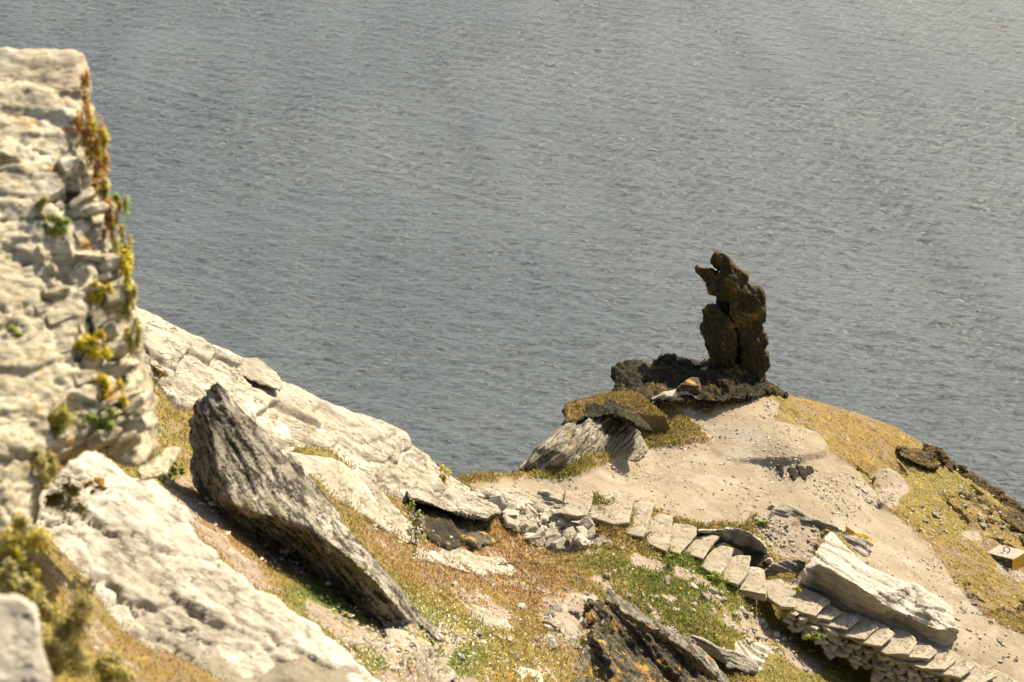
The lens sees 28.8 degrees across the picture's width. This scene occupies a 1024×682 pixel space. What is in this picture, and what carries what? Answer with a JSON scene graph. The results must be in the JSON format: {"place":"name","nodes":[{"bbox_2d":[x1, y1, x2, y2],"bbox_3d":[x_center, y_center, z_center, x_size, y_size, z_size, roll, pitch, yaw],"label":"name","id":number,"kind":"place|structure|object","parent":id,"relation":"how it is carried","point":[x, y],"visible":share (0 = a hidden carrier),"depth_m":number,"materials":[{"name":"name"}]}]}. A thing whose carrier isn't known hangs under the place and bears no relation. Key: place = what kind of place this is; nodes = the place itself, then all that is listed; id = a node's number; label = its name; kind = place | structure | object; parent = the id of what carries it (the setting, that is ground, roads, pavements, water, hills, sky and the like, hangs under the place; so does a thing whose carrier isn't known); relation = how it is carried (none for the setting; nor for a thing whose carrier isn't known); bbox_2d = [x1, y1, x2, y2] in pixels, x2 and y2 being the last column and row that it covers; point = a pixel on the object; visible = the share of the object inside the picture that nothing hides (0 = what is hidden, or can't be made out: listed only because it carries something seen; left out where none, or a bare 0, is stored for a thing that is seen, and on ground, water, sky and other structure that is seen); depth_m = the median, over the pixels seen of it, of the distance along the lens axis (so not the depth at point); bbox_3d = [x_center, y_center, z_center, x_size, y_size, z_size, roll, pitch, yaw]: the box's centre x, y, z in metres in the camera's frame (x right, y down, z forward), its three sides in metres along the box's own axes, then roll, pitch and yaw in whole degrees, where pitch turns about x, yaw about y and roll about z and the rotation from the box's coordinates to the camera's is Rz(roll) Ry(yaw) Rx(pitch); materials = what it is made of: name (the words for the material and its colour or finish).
{"place":"outdoors","nodes":[
{"label":"outdoors","id":0,"kind":"place"},
{"bbox_2d":[0,0,1023,507],"bbox_3d":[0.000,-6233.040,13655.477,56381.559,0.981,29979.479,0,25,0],"label":"sea","id":1,"kind":"structure","parent":0,"point":[456,238],"depth_m":343.47,"materials":[{"name":"liquid"}]},
{"bbox_2d":[0,361,1023,681],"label":"hillside","id":2,"kind":"structure","parent":0,"point":[204,516],"depth_m":47.99,"materials":[{"name":"plant"}]},
{"bbox_2d":[0,557,35,594],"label":"cliff plant","id":3,"kind":"object","parent":2,"relation":"on","point":[11,583],"visible":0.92,"depth_m":10.98,"materials":[{"name":"green plant"}]},
{"bbox_2d":[0,594,51,681],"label":"pale boulder","id":4,"kind":"object","parent":2,"relation":"on","point":[22,657],"visible":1,"depth_m":8.39,"materials":[{"name":"stone"}]},
{"bbox_2d":[0,513,56,602],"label":"cliff plant","id":5,"kind":"object","parent":2,"relation":"on","point":[11,548],"visible":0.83,"depth_m":11.59,"materials":[{"name":"yellow plant"}]},
{"bbox_2d":[24,582,65,629],"bbox_3d":[-2.953,1.674,12.503,0.317,0.296,0.154,0,25,0],"label":"cliff plant","id":6,"kind":"object","parent":2,"relation":"on","point":[46,609],"visible":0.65,"depth_m":12.48,"materials":[{"name":"green plant"}]},
{"bbox_2d":[38,584,108,681],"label":"cliff plant","id":7,"kind":"object","parent":2,"relation":"on","point":[64,632],"visible":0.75,"depth_m":11.75,"materials":[{"name":"green plant"}]},
{"bbox_2d":[0,47,158,539],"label":"rock wall","id":8,"kind":"structure","parent":2,"relation":"on","point":[47,308],"depth_m":13.42,"materials":[{"name":"stone"}]},
{"bbox_2d":[5,324,23,337],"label":"cliff plant","id":9,"kind":"object","parent":8,"relation":"attached to","point":[11,328],"visible":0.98,"depth_m":13.01,"materials":[{"name":"green plant"}]},
{"bbox_2d":[30,195,48,221],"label":"cliff plant","id":10,"kind":"object","parent":8,"relation":"attached to","point":[41,203],"visible":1,"depth_m":13.46,"materials":[{"name":"green plant"}]},
{"bbox_2d":[31,441,63,490],"bbox_3d":[-3.058,0.827,12.768,0.227,0.344,0.309,20,31,36],"label":"cliff plant","id":11,"kind":"object","parent":8,"relation":"attached to","point":[51,462],"visible":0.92,"depth_m":12.74,"materials":[{"name":"green plant"}]},
{"bbox_2d":[43,213,72,238],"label":"cliff plant","id":12,"kind":"object","parent":8,"relation":"attached to","point":[59,226],"visible":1,"depth_m":13.49,"materials":[{"name":"green plant"}]},
{"bbox_2d":[41,391,84,450],"bbox_3d":[-3.047,0.571,12.943,0.544,0.458,0.249,-5,25,-10],"label":"cliff plant","id":13,"kind":"object","parent":8,"relation":"attached to","point":[62,419],"visible":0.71,"depth_m":12.90,"materials":[{"name":"green plant"}]},
{"bbox_2d":[74,68,91,140],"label":"cliff plant","id":14,"kind":"object","parent":8,"relation":"attached to","point":[85,79],"visible":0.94,"depth_m":14.02,"materials":[{"name":"brown plant"}]},
{"bbox_2d":[73,98,105,166],"bbox_3d":[-2.967,-1.445,13.953,0.232,0.488,0.220,0,25,0],"label":"cliff plant","id":15,"kind":"object","parent":8,"relation":"attached to","point":[87,138],"visible":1,"depth_m":13.94,"materials":[{"name":"brown plant"}]},
{"bbox_2d":[71,328,114,361],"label":"cliff plant","id":16,"kind":"object","parent":8,"relation":"attached to","point":[87,342],"visible":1,"depth_m":13.25,"materials":[{"name":"yellow plant"}]},
{"bbox_2d":[85,113,110,176],"bbox_3d":[-2.898,-1.370,13.949,0.182,0.424,0.224,0,25,0],"label":"cliff plant","id":17,"kind":"object","parent":8,"relation":"attached to","point":[105,138],"visible":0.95,"depth_m":13.94,"materials":[{"name":"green plant"}]},
{"bbox_2d":[84,275,113,306],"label":"cliff plant","id":18,"kind":"object","parent":8,"relation":"attached to","point":[95,298],"visible":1,"depth_m":13.46,"materials":[{"name":"yellow plant"}]},
{"bbox_2d":[89,150,110,202],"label":"cliff plant","id":19,"kind":"object","parent":8,"relation":"attached to","point":[98,166],"visible":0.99,"depth_m":13.87,"materials":[{"name":"brown plant"}]},
{"bbox_2d":[84,407,118,431],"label":"cliff plant","id":20,"kind":"object","parent":8,"relation":"attached to","point":[110,424],"visible":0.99,"depth_m":13.12,"materials":[{"name":"green plant"}]},
{"bbox_2d":[90,371,128,409],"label":"cliff plant","id":21,"kind":"object","parent":8,"relation":"attached to","point":[102,381],"visible":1,"depth_m":13.20,"materials":[{"name":"yellow plant"}]},
{"bbox_2d":[100,197,122,244],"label":"cliff plant","id":22,"kind":"object","parent":8,"relation":"attached to","point":[109,219],"visible":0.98,"depth_m":13.81,"materials":[{"name":"brown plant"}]},
{"bbox_2d":[99,182,130,230],"bbox_3d":[-2.776,-0.936,13.863,0.238,0.325,0.172,9,26,18],"label":"cliff plant","id":23,"kind":"object","parent":8,"relation":"attached to","point":[115,198],"visible":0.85,"depth_m":13.86,"materials":[{"name":"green plant"}]},
{"bbox_2d":[111,221,133,257],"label":"cliff plant","id":24,"kind":"object","parent":8,"relation":"attached to","point":[121,232],"visible":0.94,"depth_m":13.76,"materials":[{"name":"green plant"}]},
{"bbox_2d":[114,235,140,307],"bbox_3d":[-2.642,-0.446,13.673,0.190,0.485,0.291,-12,27,-23],"label":"cliff plant","id":25,"kind":"object","parent":8,"relation":"attached to","point":[126,262],"visible":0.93,"depth_m":13.66,"materials":[{"name":"yellow plant"}]},
{"bbox_2d":[117,281,138,325],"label":"cliff plant","id":26,"kind":"object","parent":8,"relation":"attached to","point":[125,309],"visible":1,"depth_m":13.62,"materials":[{"name":"green plant"}]},
{"bbox_2d":[118,317,143,359],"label":"cliff plant","id":27,"kind":"object","parent":8,"relation":"attached to","point":[134,341],"visible":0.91,"depth_m":13.54,"materials":[{"name":"green plant"}]},
{"bbox_2d":[69,649,135,681],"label":"cliff plant","id":28,"kind":"object","parent":2,"relation":"on","point":[103,665],"visible":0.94,"depth_m":12.19,"materials":[{"name":"yellow plant"}]},
{"bbox_2d":[136,446,180,480],"bbox_3d":[-2.961,1.052,16.728,0.381,0.440,1.035,-4,25,-9],"label":"ledge rock","id":29,"kind":"object","parent":2,"relation":"on","point":[161,464],"visible":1,"depth_m":16.43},
{"bbox_2d":[168,461,184,477],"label":"tussock","id":30,"kind":"object","parent":2,"relation":"on","point":[173,470],"visible":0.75,"depth_m":27.90,"materials":[{"name":"green plant"}]},
{"bbox_2d":[34,450,379,681],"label":"bedrock sheet","id":31,"kind":"object","parent":2,"relation":"on","point":[167,579],"visible":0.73,"depth_m":17.35,"materials":[{"name":"stone"}]},
{"bbox_2d":[43,475,91,519],"bbox_3d":[-3.266,1.149,14.570,0.357,0.386,0.198,0,25,0],"label":"cliff plant","id":32,"kind":"object","parent":31,"relation":"on","point":[55,500],"visible":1,"depth_m":14.55,"materials":[{"name":"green plant"}]},
{"bbox_2d":[83,476,107,495],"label":"cliff plant","id":33,"kind":"object","parent":31,"relation":"on","point":[101,487],"visible":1,"depth_m":17.19,"materials":[{"name":"brown plant"}]},
{"bbox_2d":[190,651,363,681],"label":"earth bank","id":34,"kind":"structure","parent":2,"relation":"on","point":[303,668],"depth_m":16.85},
{"bbox_2d":[137,307,486,502],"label":"rock ridge","id":35,"kind":"object","parent":2,"relation":"on","point":[390,457],"visible":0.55,"depth_m":39.82,"materials":[{"name":"stone"}]},
{"bbox_2d":[237,357,282,390],"bbox_3d":[-5.110,0.727,39.902,1.011,1.019,1.622,0,25,0],"label":"ridge boulder","id":36,"kind":"object","parent":35,"relation":"on","point":[258,370],"visible":0.84,"depth_m":39.48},
{"bbox_2d":[439,463,451,486],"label":"tussock","id":37,"kind":"object","parent":35,"relation":"on","point":[443,478],"visible":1,"depth_m":46.11,"materials":[{"name":"yellow plant"}]},
{"bbox_2d":[188,382,448,643],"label":"leaning slab","id":38,"kind":"structure","parent":2,"relation":"on","point":[249,474],"depth_m":26.25,"materials":[{"name":"stone"}]},
{"bbox_2d":[290,452,418,543],"bbox_3d":[-3.117,3.069,37.407,2.583,4.580,6.216,0,25,0],"label":"ridge apron","id":39,"kind":"object","parent":2,"relation":"on","point":[354,487],"visible":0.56,"depth_m":37.03,"materials":[{"name":"stone"}]},
{"bbox_2d":[406,498,426,555],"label":"tussock","id":40,"kind":"object","parent":2,"relation":"on","point":[414,523],"visible":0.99,"depth_m":38.16,"materials":[{"name":"green plant"}]},
{"bbox_2d":[383,628,459,681],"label":"hill stone","id":41,"kind":"object","parent":2,"relation":"on","point":[395,635],"visible":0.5,"depth_m":25.72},
{"bbox_2d":[405,499,490,550],"bbox_3d":[-1.503,4.202,45.775,1.982,3.599,6.633,0,25,0],"label":"recess rock","id":42,"kind":"object","parent":2,"relation":"on","point":[444,524],"visible":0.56,"depth_m":44.57,"materials":[{"name":"stone"}]},
{"bbox_2d":[406,488,500,520],"bbox_3d":[-1.376,3.827,46.621,2.247,3.805,6.034,0,25,0],"label":"overhang ledge","id":43,"kind":"object","parent":2,"relation":"on","point":[467,506],"visible":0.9,"depth_m":46.07,"materials":[{"name":"stone"}]},
{"bbox_2d":[410,548,513,577],"bbox_3d":[-1.356,4.694,42.494,1.483,5.094,8.082,7,26,15],"label":"turf ledge","id":44,"kind":"object","parent":2,"relation":"on","point":[482,564],"visible":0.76,"depth_m":42.90,"materials":[{"name":"stone"}]},
{"bbox_2d":[457,531,500,550],"bbox_3d":[-0.969,4.656,46.345,0.947,2.294,4.054,6,26,13],"label":"hollow boulder","id":45,"kind":"object","parent":2,"relation":"on","point":[473,540],"visible":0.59,"depth_m":45.83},
{"bbox_2d":[473,609,510,629],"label":"hill stone","id":46,"kind":"object","parent":2,"relation":"on","point":[484,613],"visible":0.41,"depth_m":37.03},
{"bbox_2d":[1,415,1002,681],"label":"wild flowers","id":47,"kind":"object","parent":2,"relation":"on","point":[463,625],"visible":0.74,"depth_m":29.91,"materials":[{"name":"white plant"}]},
{"bbox_2d":[514,666,542,681],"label":"hill stone","id":48,"kind":"object","parent":2,"relation":"on","point":[535,672],"visible":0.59,"depth_m":33.94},
{"bbox_2d":[488,493,595,552],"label":"rubble wall","id":49,"kind":"structure","parent":2,"relation":"on","point":[554,534],"depth_m":50.55,"materials":[{"name":"stone"}]},
{"bbox_2d":[498,560,605,599],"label":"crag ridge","id":50,"kind":"structure","parent":2,"relation":"on","point":[520,562],"depth_m":47.41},
{"bbox_2d":[540,629,589,649],"bbox_3d":[0.913,6.164,40.696,0.734,3.020,4.914,6,26,13],"label":"turf ledge","id":51,"kind":"object","parent":2,"relation":"on","point":[549,640],"visible":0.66,"depth_m":40.56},
{"bbox_2d":[562,490,592,518],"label":"stone step","id":52,"kind":"object","parent":2,"relation":"on","point":[582,504],"visible":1,"depth_m":51.77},
{"bbox_2d":[519,415,647,470],"bbox_3d":[1.803,3.045,55.622,2.438,2.753,6.437,18,30,33],"label":"streaked outcrop","id":53,"kind":"object","parent":2,"relation":"on","point":[567,443],"visible":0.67,"depth_m":54.24,"materials":[{"name":"stone"}]},
{"bbox_2d":[153,396,1023,681],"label":"gravel","id":54,"kind":"structure","parent":2,"relation":"on","point":[366,635],"depth_m":51.26,"materials":[{"name":"gravel"}]},
{"bbox_2d":[561,398,653,432],"bbox_3d":[2.610,2.192,55.919,2.579,1.055,3.120,0,25,0],"label":"turf edge","id":55,"kind":"object","parent":2,"relation":"on","point":[631,417],"visible":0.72,"depth_m":55.37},
{"bbox_2d":[590,489,635,527],"bbox_3d":[2.599,4.385,51.896,1.106,0.238,1.838,4,25,9],"label":"stone step","id":56,"kind":"object","parent":2,"relation":"on","point":[625,499],"visible":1,"depth_m":51.72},
{"bbox_2d":[560,390,670,431],"bbox_3d":[2.549,2.280,57.188,4.787,2.478,2.019,-20,32,-36],"label":"turf hump","id":57,"kind":"object","parent":2,"relation":"on","point":[653,421],"visible":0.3,"depth_m":57.58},
{"bbox_2d":[625,501,653,538],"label":"stone step","id":58,"kind":"object","parent":2,"relation":"on","point":[645,509],"visible":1,"depth_m":51.51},
{"bbox_2d":[574,599,716,681],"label":"lichen crag","id":59,"kind":"structure","parent":2,"relation":"on","point":[628,651],"depth_m":44.89,"materials":[{"name":"stone"}]},
{"bbox_2d":[574,645,590,675],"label":"upright stone","id":60,"kind":"object","parent":59,"relation":"on","point":[586,649],"visible":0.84,"depth_m":41.01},
{"bbox_2d":[604,590,728,681],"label":"crag crest","id":61,"kind":"object","parent":59,"relation":"on","point":[703,661],"visible":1,"depth_m":41.73,"materials":[{"name":"stone"}]},
{"bbox_2d":[646,513,672,552],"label":"stone step","id":62,"kind":"object","parent":2,"relation":"on","point":[662,527],"visible":1,"depth_m":51.25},
{"bbox_2d":[669,523,696,552],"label":"stone step","id":63,"kind":"object","parent":2,"relation":"on","point":[684,535],"visible":0.95,"depth_m":51.35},
{"bbox_2d":[610,353,788,404],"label":"mossy crag","id":64,"kind":"structure","parent":2,"relation":"on","point":[736,383],"depth_m":59.75,"materials":[{"name":"stone"}]},
{"bbox_2d":[651,389,696,404],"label":"crag boulder","id":65,"kind":"object","parent":64,"relation":"on","point":[670,394],"visible":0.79,"depth_m":58.39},
{"bbox_2d":[677,377,700,394],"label":"pointed boulder","id":66,"kind":"object","parent":64,"relation":"on","point":[692,385],"visible":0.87,"depth_m":58.78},
{"bbox_2d":[695,251,770,378],"bbox_3d":[6.711,-0.882,60.774,2.406,4.111,1.989,0,25,0],"label":"rock pillar","id":67,"kind":"object","parent":64,"relation":"on","point":[732,331],"visible":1,"depth_m":60.20,"materials":[{"name":"stone"}]},
{"bbox_2d":[686,535,718,559],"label":"stone step","id":68,"kind":"object","parent":2,"relation":"on","point":[700,547],"visible":1,"depth_m":51.27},
{"bbox_2d":[701,546,732,576],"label":"stone step","id":69,"kind":"object","parent":2,"relation":"on","point":[718,558],"visible":0.93,"depth_m":50.99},
{"bbox_2d":[705,571,733,586],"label":"tussock","id":70,"kind":"object","parent":2,"relation":"on","point":[719,579],"visible":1,"depth_m":49.77,"materials":[{"name":"green plant"}]},
{"bbox_2d":[686,635,758,674],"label":"flat slab","id":71,"kind":"structure","parent":2,"relation":"on","point":[731,659],"depth_m":46.69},
{"bbox_2d":[697,527,768,553],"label":"slab","id":72,"kind":"structure","parent":2,"relation":"on","point":[738,537],"depth_m":52.18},
{"bbox_2d":[703,534,769,566],"bbox_3d":[5.883,5.505,52.203,1.774,0.988,0.988,3,25,7],"label":"rock","id":73,"kind":"object","parent":2,"relation":"on","point":[757,559],"visible":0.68,"depth_m":52.00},
{"bbox_2d":[739,566,766,600],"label":"stone step","id":74,"kind":"object","parent":2,"relation":"on","point":[754,585],"visible":0.96,"depth_m":50.55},
{"bbox_2d":[721,555,750,586],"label":"stone step","id":75,"kind":"object","parent":74,"relation":"on","point":[737,570],"visible":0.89,"depth_m":50.89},
{"bbox_2d":[764,559,805,575],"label":"rock","id":76,"kind":"object","parent":2,"relation":"on","point":[791,566],"visible":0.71,"depth_m":52.00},
{"bbox_2d":[777,606,796,619],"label":"tussock","id":77,"kind":"object","parent":2,"relation":"on","point":[783,612],"visible":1,"depth_m":50.16,"materials":[{"name":"green plant"}]},
{"bbox_2d":[802,631,826,641],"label":"tussock","id":78,"kind":"object","parent":2,"relation":"on","point":[815,637],"visible":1,"depth_m":50.08,"materials":[{"name":"green plant"}]},
{"bbox_2d":[801,532,958,645],"bbox_3d":[9.736,6.802,52.139,4.138,3.062,3.322,8,26,17],"label":"boulder","id":79,"kind":"object","parent":2,"relation":"on","point":[836,569],"visible":0.88,"depth_m":50.99,"materials":[{"name":"stone"}]},
{"bbox_2d":[780,609,1017,681],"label":"dry stone wall","id":80,"kind":"structure","parent":2,"relation":"on","point":[856,656],"depth_m":50.38,"materials":[{"name":"stone"}]},
{"bbox_2d":[767,585,829,617],"bbox_3d":[7.317,6.611,50.948,1.521,0.133,1.140,17,30,32],"label":"stone step","id":81,"kind":"object","parent":80,"relation":"on","point":[811,603],"visible":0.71,"depth_m":50.74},
{"bbox_2d":[766,579,796,609],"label":"stone step","id":82,"kind":"object","parent":81,"relation":"on","point":[781,594],"visible":0.99,"depth_m":50.55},
{"bbox_2d":[807,611,858,630],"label":"stone step","id":83,"kind":"object","parent":80,"relation":"on","point":[844,621],"visible":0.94,"depth_m":50.37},
{"bbox_2d":[798,605,841,621],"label":"stone step","id":84,"kind":"object","parent":83,"relation":"on","point":[829,613],"visible":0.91,"depth_m":50.50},
{"bbox_2d":[836,610,878,640],"bbox_3d":[8.598,7.227,50.636,1.324,0.139,1.119,21,32,38],"label":"stone step","id":85,"kind":"object","parent":80,"relation":"on","point":[863,628],"visible":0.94,"depth_m":50.37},
{"bbox_2d":[851,617,894,647],"bbox_3d":[8.974,7.370,50.566,1.419,0.126,1.123,22,33,38],"label":"stone step","id":86,"kind":"object","parent":80,"relation":"on","point":[882,635],"visible":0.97,"depth_m":50.22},
{"bbox_2d":[872,626,916,656],"bbox_3d":[9.564,7.607,50.510,1.379,0.131,1.339,0,25,0],"label":"stone step","id":87,"kind":"object","parent":80,"relation":"on","point":[901,643],"visible":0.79,"depth_m":50.27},
{"bbox_2d":[874,640,936,660],"bbox_3d":[9.986,7.794,50.519,1.556,0.139,0.975,12,28,25],"label":"stone step","id":88,"kind":"object","parent":80,"relation":"on","point":[921,651],"visible":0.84,"depth_m":50.24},
{"bbox_2d":[925,648,974,679],"bbox_3d":[10.914,8.175,50.286,1.193,0.138,1.312,-19,31,-35],"label":"stone step","id":89,"kind":"object","parent":80,"relation":"on","point":[961,667],"visible":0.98,"depth_m":50.02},
{"bbox_2d":[901,643,955,671],"bbox_3d":[10.472,8.015,50.400,1.339,0.138,1.116,20,32,36],"label":"stone step","id":90,"kind":"object","parent":89,"relation":"on","point":[943,661],"visible":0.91,"depth_m":50.13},
{"bbox_2d":[953,662,997,681],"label":"stone step","id":91,"kind":"object","parent":80,"relation":"on","point":[981,673],"visible":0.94,"depth_m":50.09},
{"bbox_2d":[989,669,1016,681],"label":"stone step","id":92,"kind":"object","parent":80,"relation":"on","point":[1002,677],"visible":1,"depth_m":50.23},
{"bbox_2d":[895,445,940,471],"bbox_3d":[12.408,3.555,60.906,1.636,1.239,1.664,0,25,0],"label":"slope rock","id":93,"kind":"object","parent":2,"relation":"on","point":[921,458],"visible":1,"depth_m":60.50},
{"bbox_2d":[923,443,935,458],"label":"skyline rock","id":94,"kind":"object","parent":2,"relation":"on","point":[927,448],"visible":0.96,"depth_m":61.46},
{"bbox_2d":[932,446,949,463],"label":"skyline rock","id":95,"kind":"object","parent":2,"relation":"on","point":[941,455],"visible":0.79,"depth_m":61.43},
{"bbox_2d":[942,459,956,472],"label":"skyline rock","id":96,"kind":"object","parent":2,"relation":"on","point":[951,465],"visible":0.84,"depth_m":61.38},
{"bbox_2d":[956,464,968,478],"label":"skyline rock","id":97,"kind":"object","parent":2,"relation":"on","point":[962,471],"visible":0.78,"depth_m":61.40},
{"bbox_2d":[968,471,980,486],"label":"skyline rock","id":98,"kind":"object","parent":2,"relation":"on","point":[973,477],"visible":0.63,"depth_m":61.69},
{"bbox_2d":[965,494,994,514],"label":"slope rock","id":99,"kind":"object","parent":2,"relation":"on","point":[979,501],"visible":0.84,"depth_m":59.68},
{"bbox_2d":[978,479,992,492],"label":"skyline rock","id":100,"kind":"object","parent":2,"relation":"on","point":[985,484],"visible":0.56,"depth_m":61.64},
{"bbox_2d":[989,486,1008,501],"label":"skyline rock","id":101,"kind":"object","parent":2,"relation":"on","point":[1000,493],"visible":0.84,"depth_m":61.43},
{"bbox_2d":[987,545,1023,570],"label":"concrete block","id":102,"kind":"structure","parent":2,"relation":"on","point":[1010,557],"depth_m":56.82,"materials":[{"name":"concrete"}]},
{"bbox_2d":[996,497,1019,508],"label":"skyline rock","id":103,"kind":"object","parent":2,"relation":"on","point":[1012,502],"visible":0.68,"depth_m":61.38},
{"bbox_2d":[994,504,1023,532],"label":"slope rock","id":104,"kind":"object","parent":2,"relation":"on","point":[1010,516],"visible":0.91,"depth_m":59.65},
{"bbox_2d":[469,396,1023,681],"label":"path","id":105,"kind":"structure","parent":0,"point":[713,477],"depth_m":54.99,"materials":[{"name":"soil"}]},
{"bbox_2d":[472,488,565,512],"bbox_3d":[-0.038,4.031,50.899,1.545,2.156,3.701,19,31,35],"label":"layered ledge","id":106,"kind":"object","parent":105,"relation":"on","point":[542,500],"visible":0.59,"depth_m":51.05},
{"bbox_2d":[548,484,563,499],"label":"rock","id":107,"kind":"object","parent":105,"relation":"on","point":[556,491],"depth_m":52.25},
{"bbox_2d":[796,464,807,480],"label":"lip rock","id":108,"kind":"object","parent":105,"relation":"on","point":[803,473],"visible":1,"depth_m":56.02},
{"bbox_2d":[769,504,871,556],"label":"lichen slab","id":109,"kind":"structure","parent":105,"relation":"on","point":[862,546],"depth_m":53.82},
{"bbox_2d":[846,526,873,545],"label":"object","id":110,"kind":"object","parent":105,"relation":"on","point":[857,534],"visible":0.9,"depth_m":54.10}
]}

